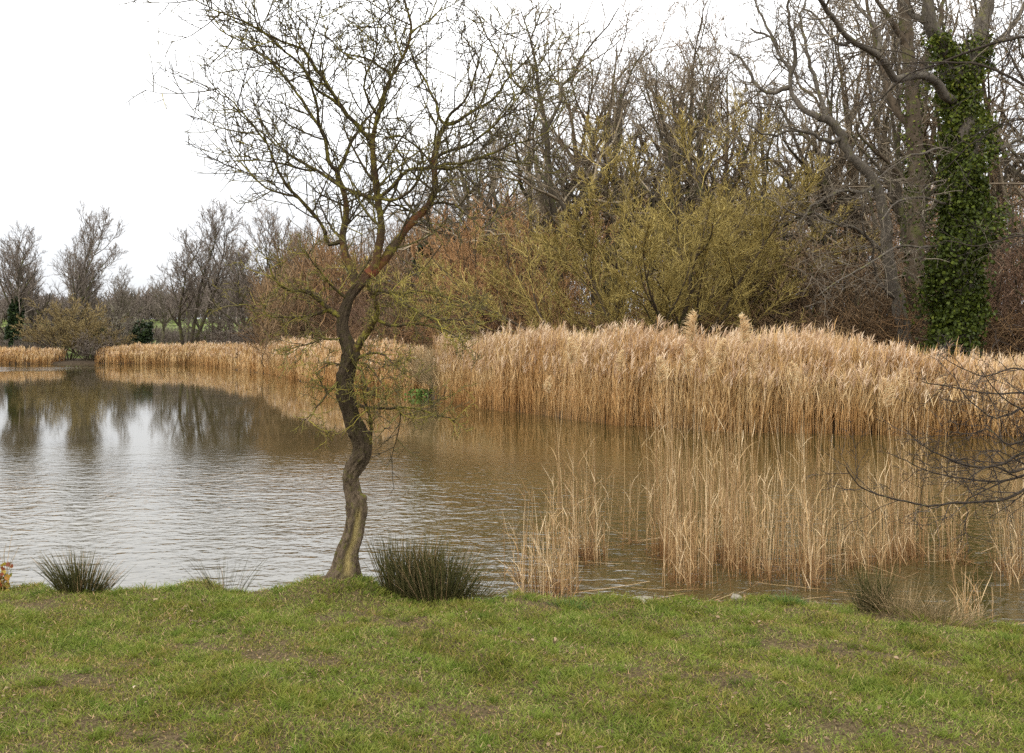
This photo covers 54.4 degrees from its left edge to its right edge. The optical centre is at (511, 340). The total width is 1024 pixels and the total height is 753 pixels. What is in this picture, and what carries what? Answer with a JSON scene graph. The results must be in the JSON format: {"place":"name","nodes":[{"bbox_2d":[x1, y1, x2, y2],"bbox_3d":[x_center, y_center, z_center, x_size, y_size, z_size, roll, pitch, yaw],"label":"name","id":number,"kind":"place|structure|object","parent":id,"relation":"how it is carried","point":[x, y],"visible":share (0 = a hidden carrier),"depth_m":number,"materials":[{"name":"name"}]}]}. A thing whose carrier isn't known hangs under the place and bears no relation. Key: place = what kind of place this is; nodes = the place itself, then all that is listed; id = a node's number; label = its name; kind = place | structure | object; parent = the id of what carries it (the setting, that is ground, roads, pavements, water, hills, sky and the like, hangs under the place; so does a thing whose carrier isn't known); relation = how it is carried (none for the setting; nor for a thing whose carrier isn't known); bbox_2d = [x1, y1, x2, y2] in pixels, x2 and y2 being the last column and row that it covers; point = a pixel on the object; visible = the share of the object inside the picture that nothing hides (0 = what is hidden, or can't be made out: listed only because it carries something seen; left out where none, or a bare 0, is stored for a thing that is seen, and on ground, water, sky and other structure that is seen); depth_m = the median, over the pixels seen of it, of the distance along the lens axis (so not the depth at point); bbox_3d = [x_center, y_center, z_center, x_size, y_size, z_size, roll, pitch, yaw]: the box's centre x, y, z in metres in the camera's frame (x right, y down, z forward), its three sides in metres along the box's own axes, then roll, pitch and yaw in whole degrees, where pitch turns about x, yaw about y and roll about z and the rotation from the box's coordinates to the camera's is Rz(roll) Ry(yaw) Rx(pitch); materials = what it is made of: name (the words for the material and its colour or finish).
{"place":"outdoors","nodes":[
{"label":"outdoors","id":0,"kind":"place"},
{"bbox_2d":[318,190,389,313],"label":"bare tree","id":1,"kind":"object","parent":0,"point":[361,241],"visible":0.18,"depth_m":65.69,"materials":[{"name":"grey plant"}]},
{"bbox_2d":[0,364,1023,629],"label":"pond water","id":2,"kind":"structure","parent":0,"point":[154,474],"depth_m":13.13,"materials":[{"name":"liquid"}]},
{"bbox_2d":[95,340,265,372],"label":"reed bed","id":3,"kind":"object","parent":2,"relation":"in","point":[221,355],"visible":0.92,"depth_m":82.16,"materials":[{"name":"plant"}]},
{"bbox_2d":[263,335,433,396],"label":"reed bed","id":4,"kind":"object","parent":2,"relation":"in","point":[274,359],"visible":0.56,"depth_m":43.16,"materials":[{"name":"plant"}]},
{"bbox_2d":[474,468,648,599],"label":"reed clump","id":5,"kind":"object","parent":2,"relation":"in","point":[546,588],"visible":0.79,"depth_m":7.69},
{"bbox_2d":[508,337,645,568],"bbox_3d":[0.585,1.023,9.209,0.856,2.136,1.604,0,0,-16],"label":"reed clump","id":6,"kind":"object","parent":2,"relation":"in","point":[570,347],"visible":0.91,"depth_m":8.93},
{"bbox_2d":[576,459,694,549],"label":"reed clump","id":7,"kind":"object","parent":2,"relation":"in","point":[636,540],"visible":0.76,"depth_m":9.56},
{"bbox_2d":[600,311,734,600],"bbox_3d":[1.430,0.902,8.652,1.098,2.377,2.644,0,0,0],"label":"reed clump","id":8,"kind":"object","parent":2,"relation":"in","point":[675,525],"visible":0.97,"depth_m":8.81,"materials":[{"name":"plant"}]},
{"bbox_2d":[430,314,967,435],"bbox_3d":[2.278,0.656,26.915,6.155,2.814,19.415,0,0,-45],"label":"reed bed","id":9,"kind":"object","parent":2,"relation":"in","point":[840,380],"visible":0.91,"depth_m":22.32,"materials":[{"name":"plant"}]},
{"bbox_2d":[667,312,797,593],"bbox_3d":[1.926,0.914,8.710,1.164,2.354,2.345,0,0,0],"label":"reed clump","id":10,"kind":"object","parent":2,"relation":"in","point":[729,537],"visible":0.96,"depth_m":8.59,"materials":[{"name":"plant"}]},
{"bbox_2d":[720,361,908,599],"bbox_3d":[2.421,1.128,8.227,1.177,1.927,1.918,0,0,0],"label":"reed clump","id":11,"kind":"object","parent":2,"relation":"in","point":[806,554],"visible":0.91,"depth_m":8.37,"materials":[{"name":"plant"}]},
{"bbox_2d":[785,461,907,579],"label":"reed clump","id":12,"kind":"object","parent":2,"relation":"in","point":[847,561],"visible":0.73,"depth_m":8.58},
{"bbox_2d":[841,368,944,577],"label":"reed clump","id":13,"kind":"object","parent":2,"relation":"in","point":[907,550],"visible":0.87,"depth_m":8.95,"materials":[{"name":"plant"}]},
{"bbox_2d":[858,374,977,567],"bbox_3d":[3.792,1.185,8.988,0.954,1.812,0.974,0,0,-14],"label":"reed clump","id":14,"kind":"object","parent":2,"relation":"in","point":[941,380],"visible":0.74,"depth_m":8.83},
{"bbox_2d":[931,456,1023,595],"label":"reed clump","id":15,"kind":"object","parent":2,"relation":"in","point":[1018,542],"visible":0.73,"depth_m":8.27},
{"bbox_2d":[946,546,1023,626],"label":"reed clump","id":16,"kind":"object","parent":2,"relation":"in","point":[964,600],"visible":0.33,"depth_m":6.76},
{"bbox_2d":[0,318,1023,752],"bbox_3d":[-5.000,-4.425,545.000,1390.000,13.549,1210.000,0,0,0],"label":"ground","id":17,"kind":"structure","parent":0,"point":[476,710],"depth_m":4.77,"materials":[{"name":"plant"}]},
{"bbox_2d":[0,537,19,591],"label":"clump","id":18,"kind":"object","parent":17,"relation":"on","point":[3,583],"visible":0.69,"depth_m":6.60,"materials":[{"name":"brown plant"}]},
{"bbox_2d":[0,334,33,355],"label":"bare bush","id":19,"kind":"object","parent":17,"relation":"on","point":[11,346],"visible":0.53,"depth_m":88.74,"materials":[{"name":"brown plant"}]},
{"bbox_2d":[0,226,49,349],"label":"bare tree","id":20,"kind":"object","parent":17,"relation":"on","point":[17,303],"visible":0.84,"depth_m":91.75,"materials":[{"name":"grey plant"}]},
{"bbox_2d":[0,237,65,350],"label":"bare tree","id":21,"kind":"object","parent":17,"relation":"on","point":[31,312],"visible":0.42,"depth_m":97.04,"materials":[{"name":"grey plant"}]},
{"bbox_2d":[0,346,66,363],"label":"reed bed","id":22,"kind":"object","parent":17,"relation":"on","point":[39,355],"visible":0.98,"depth_m":83.02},
{"bbox_2d":[9,289,109,359],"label":"willow bush","id":23,"kind":"object","parent":17,"relation":"on","point":[41,328],"visible":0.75,"depth_m":86.59,"materials":[{"name":"brown plant"}]},
{"bbox_2d":[1,201,128,356],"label":"bare tree","id":24,"kind":"object","parent":17,"relation":"on","point":[85,295],"visible":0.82,"depth_m":97.13,"materials":[{"name":"grey plant"}]},
{"bbox_2d":[28,544,132,593],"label":"rush tussock","id":25,"kind":"object","parent":17,"relation":"on","point":[73,580],"visible":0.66,"depth_m":6.47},
{"bbox_2d":[59,275,103,327],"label":"bare tree","id":26,"kind":"object","parent":17,"relation":"on","point":[84,304],"visible":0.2,"depth_m":102.27,"materials":[{"name":"grey plant"}]},
{"bbox_2d":[50,310,137,360],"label":"willow bush","id":27,"kind":"object","parent":17,"relation":"on","point":[68,334],"visible":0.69,"depth_m":86.27,"materials":[{"name":"brown plant"}]},
{"bbox_2d":[69,327,121,360],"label":"bare bush","id":28,"kind":"object","parent":17,"relation":"on","point":[86,351],"visible":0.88,"depth_m":85.09,"materials":[{"name":"brown plant"}]},
{"bbox_2d":[61,248,143,327],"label":"bare tree","id":29,"kind":"object","parent":17,"relation":"on","point":[122,295],"visible":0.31,"depth_m":106.85,"materials":[{"name":"grey plant"}]},
{"bbox_2d":[90,301,144,346],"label":"bare bush","id":30,"kind":"object","parent":17,"relation":"on","point":[119,324],"visible":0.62,"depth_m":90.38,"materials":[{"name":"grey plant"}]},
{"bbox_2d":[0,317,238,344],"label":"field hedge","id":31,"kind":"object","parent":17,"relation":"on","point":[169,336],"visible":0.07,"depth_m":124.66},
{"bbox_2d":[103,274,149,322],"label":"bare tree","id":32,"kind":"object","parent":17,"relation":"on","point":[130,299],"visible":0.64,"depth_m":159.86,"materials":[{"name":"grey plant"}]},
{"bbox_2d":[128,315,153,344],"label":"ivy bush","id":33,"kind":"object","parent":17,"relation":"on","point":[145,336],"visible":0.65,"depth_m":91.59,"materials":[{"name":"green plant"}]},
{"bbox_2d":[145,275,177,343],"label":"bare tree","id":34,"kind":"object","parent":17,"relation":"on","point":[166,316],"visible":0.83,"depth_m":120.26,"materials":[{"name":"grey plant"}]},
{"bbox_2d":[167,315,223,344],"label":"bare bush","id":35,"kind":"object","parent":17,"relation":"on","point":[208,330],"visible":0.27,"depth_m":111.22,"materials":[{"name":"brown plant"}]},
{"bbox_2d":[154,196,245,345],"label":"bare tree","id":36,"kind":"object","parent":17,"relation":"on","point":[191,282],"visible":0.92,"depth_m":89.28,"materials":[{"name":"grey plant"}]},
{"bbox_2d":[157,242,246,342],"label":"bare tree","id":37,"kind":"object","parent":17,"relation":"on","point":[216,300],"visible":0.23,"depth_m":98.90,"materials":[{"name":"grey plant"}]},
{"bbox_2d":[179,555,266,594],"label":"rush tussock","id":38,"kind":"object","parent":17,"relation":"on","point":[219,582],"visible":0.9,"depth_m":6.49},
{"bbox_2d":[199,321,251,344],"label":"bare bush","id":39,"kind":"object","parent":17,"relation":"on","point":[223,338],"visible":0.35,"depth_m":83.25,"materials":[{"name":"brown plant"}]},
{"bbox_2d":[200,302,253,343],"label":"bare bush","id":40,"kind":"object","parent":17,"relation":"on","point":[218,327],"visible":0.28,"depth_m":94.45,"materials":[{"name":"brown plant"}]},
{"bbox_2d":[201,240,262,340],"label":"bare tree","id":41,"kind":"object","parent":17,"relation":"on","point":[238,299],"visible":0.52,"depth_m":83.02,"materials":[{"name":"grey plant"}]},
{"bbox_2d":[227,313,263,344],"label":"bare bush","id":42,"kind":"object","parent":17,"relation":"on","point":[244,337],"visible":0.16,"depth_m":70.74,"materials":[{"name":"brown plant"}]},
{"bbox_2d":[209,217,321,329],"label":"bare tree","id":43,"kind":"object","parent":17,"relation":"on","point":[307,230],"visible":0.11,"depth_m":88.93,"materials":[{"name":"grey plant"}]},
{"bbox_2d":[227,204,325,329],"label":"bare tree","id":44,"kind":"object","parent":17,"relation":"on","point":[270,224],"visible":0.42,"depth_m":75.42,"materials":[{"name":"grey plant"}]},
{"bbox_2d":[232,193,334,310],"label":"bare tree","id":45,"kind":"object","parent":17,"relation":"on","point":[295,238],"visible":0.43,"depth_m":72.55,"materials":[{"name":"brown plant"}]},
{"bbox_2d":[238,295,341,348],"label":"bare bush","id":46,"kind":"object","parent":17,"relation":"on","point":[258,340],"visible":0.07,"depth_m":64.85,"materials":[{"name":"brown plant"}]},
{"bbox_2d":[0,276,587,331],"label":"distant wood","id":47,"kind":"object","parent":17,"relation":"on","point":[145,299],"visible":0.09,"depth_m":263.91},
{"bbox_2d":[280,292,363,342],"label":"bare bush","id":48,"kind":"object","parent":17,"relation":"on","point":[303,329],"visible":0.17,"depth_m":58.82,"materials":[{"name":"brown plant"}]},
{"bbox_2d":[307,289,404,340],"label":"bare bush","id":49,"kind":"object","parent":17,"relation":"on","point":[351,320],"visible":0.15,"depth_m":56.90,"materials":[{"name":"brown plant"}]},
{"bbox_2d":[323,276,424,342],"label":"bare bush","id":50,"kind":"object","parent":17,"relation":"on","point":[364,309],"visible":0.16,"depth_m":53.33,"materials":[{"name":"brown plant"}]},
{"bbox_2d":[114,0,640,579],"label":"crooked tree","id":51,"kind":"object","parent":17,"relation":"on","point":[346,556],"visible":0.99,"depth_m":6.49,"materials":[{"name":"brown plant"}]},
{"bbox_2d":[340,178,437,332],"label":"bare tree","id":52,"kind":"object","parent":17,"relation":"on","point":[387,231],"visible":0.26,"depth_m":61.57,"materials":[{"name":"brown plant"}]},
{"bbox_2d":[365,287,441,348],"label":"bare bush","id":53,"kind":"object","parent":17,"relation":"on","point":[387,327],"visible":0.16,"depth_m":47.57,"materials":[{"name":"brown plant"}]},
{"bbox_2d":[355,163,458,326],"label":"bare tree","id":54,"kind":"object","parent":17,"relation":"on","point":[441,192],"visible":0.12,"depth_m":60.81,"materials":[{"name":"grey plant"}]},
{"bbox_2d":[355,526,463,598],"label":"rush tussock","id":55,"kind":"object","parent":17,"relation":"on","point":[389,585],"visible":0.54,"depth_m":6.43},
{"bbox_2d":[392,344,448,390],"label":"dead weeds","id":56,"kind":"object","parent":17,"relation":"on","point":[430,359],"visible":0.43,"depth_m":33.98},
{"bbox_2d":[371,532,514,602],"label":"rush tussock","id":57,"kind":"object","parent":17,"relation":"on","point":[434,591],"visible":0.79,"depth_m":6.35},
{"bbox_2d":[388,204,525,340],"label":"bare bush","id":58,"kind":"object","parent":17,"relation":"on","point":[430,268],"visible":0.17,"depth_m":42.02,"materials":[{"name":"brown plant"}]},
{"bbox_2d":[390,200,524,352],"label":"bare tree","id":59,"kind":"object","parent":17,"relation":"on","point":[419,249],"visible":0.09,"depth_m":54.34,"materials":[{"name":"plant"}]},
{"bbox_2d":[423,571,514,599],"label":"grass tuft","id":60,"kind":"object","parent":17,"relation":"on","point":[453,585],"visible":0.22,"depth_m":6.33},
{"bbox_2d":[408,70,540,278],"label":"bare tree","id":61,"kind":"object","parent":17,"relation":"on","point":[490,201],"visible":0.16,"depth_m":50.35,"materials":[{"name":"grey plant"}]},
{"bbox_2d":[416,132,538,310],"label":"bare tree","id":62,"kind":"object","parent":17,"relation":"on","point":[479,182],"visible":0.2,"depth_m":48.57,"materials":[{"name":"grey plant"}]},
{"bbox_2d":[431,280,531,354],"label":"bare bush","id":63,"kind":"object","parent":17,"relation":"on","point":[473,331],"visible":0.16,"depth_m":36.16,"materials":[{"name":"brown plant"}]},
{"bbox_2d":[368,0,636,323],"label":"bare tree","id":64,"kind":"object","parent":17,"relation":"on","point":[485,178],"visible":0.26,"depth_m":46.61,"materials":[{"name":"grey plant"}]},
{"bbox_2d":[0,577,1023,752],"bbox_3d":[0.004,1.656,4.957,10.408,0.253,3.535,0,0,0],"label":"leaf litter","id":65,"kind":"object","parent":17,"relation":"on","point":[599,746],"visible":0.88,"depth_m":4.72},
{"bbox_2d":[412,180,619,347],"bbox_3d":[-0.081,-2.155,37.796,7.841,8.514,6.385,0,0,-42],"label":"bare bush","id":66,"kind":"object","parent":17,"relation":"on","point":[457,255],"visible":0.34,"depth_m":37.12,"materials":[{"name":"brown plant"}]},
{"bbox_2d":[411,38,674,314],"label":"bare tree","id":67,"kind":"object","parent":17,"relation":"on","point":[522,188],"visible":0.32,"depth_m":41.92,"materials":[{"name":"grey plant"}]},
{"bbox_2d":[504,262,588,332],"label":"bare bush","id":68,"kind":"object","parent":17,"relation":"on","point":[542,291],"visible":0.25,"depth_m":35.48,"materials":[{"name":"brown plant"}]},
{"bbox_2d":[545,596,596,610],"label":"grass tuft","id":69,"kind":"object","parent":17,"relation":"on","point":[579,607],"visible":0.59,"depth_m":6.19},
{"bbox_2d":[461,0,688,322],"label":"bare tree","id":70,"kind":"object","parent":17,"relation":"on","point":[573,134],"visible":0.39,"depth_m":43.82,"materials":[{"name":"brown plant"}]},
{"bbox_2d":[325,82,893,347],"bbox_3d":[3.745,-2.715,31.464,15.256,9.579,11.716,0,0,28],"label":"willow tree","id":71,"kind":"object","parent":17,"relation":"on","point":[726,260],"visible":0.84,"depth_m":30.05,"materials":[{"name":"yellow plant"}]},
{"bbox_2d":[445,0,774,335],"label":"bare tree","id":72,"kind":"object","parent":17,"relation":"on","point":[553,195],"visible":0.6,"depth_m":38.13,"materials":[{"name":"grey plant"}]},
{"bbox_2d":[231,161,1023,367],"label":"thicket","id":73,"kind":"object","parent":17,"relation":"on","point":[304,266],"visible":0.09,"depth_m":59.17,"materials":[{"name":"plant"}]},
{"bbox_2d":[482,11,775,330],"bbox_3d":[4.548,-5.338,41.075,12.416,14.810,8.030,0,0,19],"label":"bare tree","id":74,"kind":"object","parent":17,"relation":"on","point":[615,116],"visible":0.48,"depth_m":39.73,"materials":[{"name":"grey plant"}]},
{"bbox_2d":[245,286,1023,363],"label":"undergrowth","id":75,"kind":"object","parent":17,"relation":"on","point":[917,323],"visible":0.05,"depth_m":29.87,"materials":[{"name":"plant"}]},
{"bbox_2d":[560,36,791,330],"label":"bare tree","id":76,"kind":"object","parent":17,"relation":"on","point":[668,144],"visible":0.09,"depth_m":46.72,"materials":[{"name":"grey plant"}]},
{"bbox_2d":[599,29,812,311],"bbox_3d":[7.635,-4.620,37.731,11.190,13.347,7.236,0,0,-42],"label":"bare tree","id":77,"kind":"object","parent":17,"relation":"on","point":[665,136],"visible":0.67,"depth_m":37.30,"materials":[{"name":"grey plant"}]},
{"bbox_2d":[608,0,829,301],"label":"bare tree","id":78,"kind":"object","parent":17,"relation":"on","point":[725,109],"visible":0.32,"depth_m":44.38,"materials":[{"name":"brown plant"}]},
{"bbox_2d":[630,196,816,333],"bbox_3d":[7.763,-1.447,35.813,7.188,6.986,7.025,0,0,-9],"label":"bare bush","id":79,"kind":"object","parent":17,"relation":"on","point":[741,234],"visible":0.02,"depth_m":33.61,"materials":[{"name":"brown plant"}]},
{"bbox_2d":[602,0,912,310],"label":"bare tree","id":80,"kind":"object","parent":17,"relation":"on","point":[785,170],"visible":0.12,"depth_m":45.41,"materials":[{"name":"grey plant"}]},
{"bbox_2d":[650,229,865,334],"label":"bare bush","id":81,"kind":"object","parent":17,"relation":"on","point":[796,237],"visible":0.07,"depth_m":32.73,"materials":[{"name":"brown plant"}]},
{"bbox_2d":[634,10,903,276],"bbox_3d":[10.293,-5.699,39.289,11.110,15.542,6.348,0,0,-13],"label":"bare tree","id":82,"kind":"object","parent":17,"relation":"on","point":[767,154],"visible":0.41,"depth_m":39.01,"materials":[{"name":"grey plant"}]},
{"bbox_2d":[768,590,807,605],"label":"grass tuft","id":83,"kind":"object","parent":17,"relation":"on","point":[790,599],"visible":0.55,"depth_m":6.20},
{"bbox_2d":[714,230,890,341],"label":"bare bush","id":84,"kind":"object","parent":17,"relation":"on","point":[805,288],"visible":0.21,"depth_m":31.69,"materials":[{"name":"brown plant"}]},
{"bbox_2d":[689,0,940,350],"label":"leaning oak","id":85,"kind":"object","parent":17,"relation":"on","point":[857,162],"visible":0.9,"depth_m":28.30,"materials":[{"name":"brown plant"}]},
{"bbox_2d":[735,0,898,294],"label":"bare tree","id":86,"kind":"object","parent":17,"relation":"on","point":[826,181],"visible":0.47,"depth_m":38.43,"materials":[{"name":"grey plant"}]},
{"bbox_2d":[746,231,928,348],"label":"bare bush","id":87,"kind":"object","parent":17,"relation":"on","point":[881,307],"visible":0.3,"depth_m":29.81,"materials":[{"name":"brown plant"}]},
{"bbox_2d":[832,556,903,612],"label":"rush tussock","id":88,"kind":"object","parent":17,"relation":"on","point":[865,586],"visible":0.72,"depth_m":6.03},
{"bbox_2d":[756,0,1007,322],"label":"bare tree","id":89,"kind":"object","parent":17,"relation":"on","point":[865,149],"visible":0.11,"depth_m":41.52,"materials":[{"name":"brown plant"}]},
{"bbox_2d":[757,213,1006,344],"bbox_3d":[12.456,-1.178,33.447,7.506,6.725,8.618,0,0,-38],"label":"bare bush","id":90,"kind":"object","parent":17,"relation":"on","point":[864,257],"visible":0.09,"depth_m":33.19,"materials":[{"name":"brown plant"}]},
{"bbox_2d":[812,0,961,355],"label":"oak","id":91,"kind":"object","parent":17,"relation":"on","point":[912,127],"visible":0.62,"depth_m":31.57,"materials":[{"name":"brown plant"}]},
{"bbox_2d":[765,0,1023,362],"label":"ivy oak","id":92,"kind":"object","parent":17,"relation":"on","point":[956,305],"visible":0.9,"depth_m":26.51,"materials":[{"name":"green plant"}]},
{"bbox_2d":[790,0,1023,557],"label":"overhanging tree","id":93,"kind":"object","parent":17,"relation":"on","point":[986,392],"visible":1,"depth_m":7.78,"materials":[{"name":"plant"}]},
{"bbox_2d":[831,570,990,620],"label":"sedge tussock","id":94,"kind":"object","parent":17,"relation":"on","point":[894,607],"visible":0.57,"depth_m":5.92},
{"bbox_2d":[803,0,1021,293],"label":"bare tree","id":95,"kind":"object","parent":17,"relation":"on","point":[897,145],"visible":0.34,"depth_m":36.08,"materials":[{"name":"grey plant"}]},
{"bbox_2d":[809,0,1023,272],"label":"bare tree","id":96,"kind":"object","parent":17,"relation":"on","point":[924,130],"visible":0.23,"depth_m":37.56,"materials":[{"name":"grey plant"}]},
{"bbox_2d":[832,225,1023,351],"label":"bare bush","id":97,"kind":"object","parent":17,"relation":"on","point":[1016,227],"visible":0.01,"depth_m":33.00,"materials":[{"name":"brown plant"}]},
{"bbox_2d":[837,196,1023,359],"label":"bare bush","id":98,"kind":"object","parent":17,"relation":"on","point":[1019,277],"visible":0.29,"depth_m":30.00,"materials":[{"name":"brown plant"}]},
{"bbox_2d":[871,586,1003,628],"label":"sedge tussock","id":99,"kind":"object","parent":17,"relation":"on","point":[967,622],"visible":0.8,"depth_m":5.79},
{"bbox_2d":[877,339,1023,436],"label":"reed bed","id":100,"kind":"object","parent":17,"relation":"on","point":[963,360],"visible":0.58,"depth_m":20.62,"materials":[{"name":"plant"}]},
{"bbox_2d":[889,0,1023,341],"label":"bare tree","id":101,"kind":"object","parent":17,"relation":"on","point":[996,173],"visible":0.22,"depth_m":35.54,"materials":[{"name":"brown plant"}]},
{"bbox_2d":[968,0,1023,304],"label":"bare tree","id":102,"kind":"object","parent":17,"relation":"on","point":[1004,183],"visible":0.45,"depth_m":33.82,"materials":[{"name":"grey plant"}]},
{"bbox_2d":[974,232,1023,358],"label":"bare bush","id":103,"kind":"object","parent":17,"relation":"on","point":[1012,288],"visible":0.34,"depth_m":28.82,"materials":[{"name":"brown plant"}]},
{"bbox_2d":[0,0,1023,319],"label":"sky","id":104,"kind":"structure","parent":0,"point":[70,69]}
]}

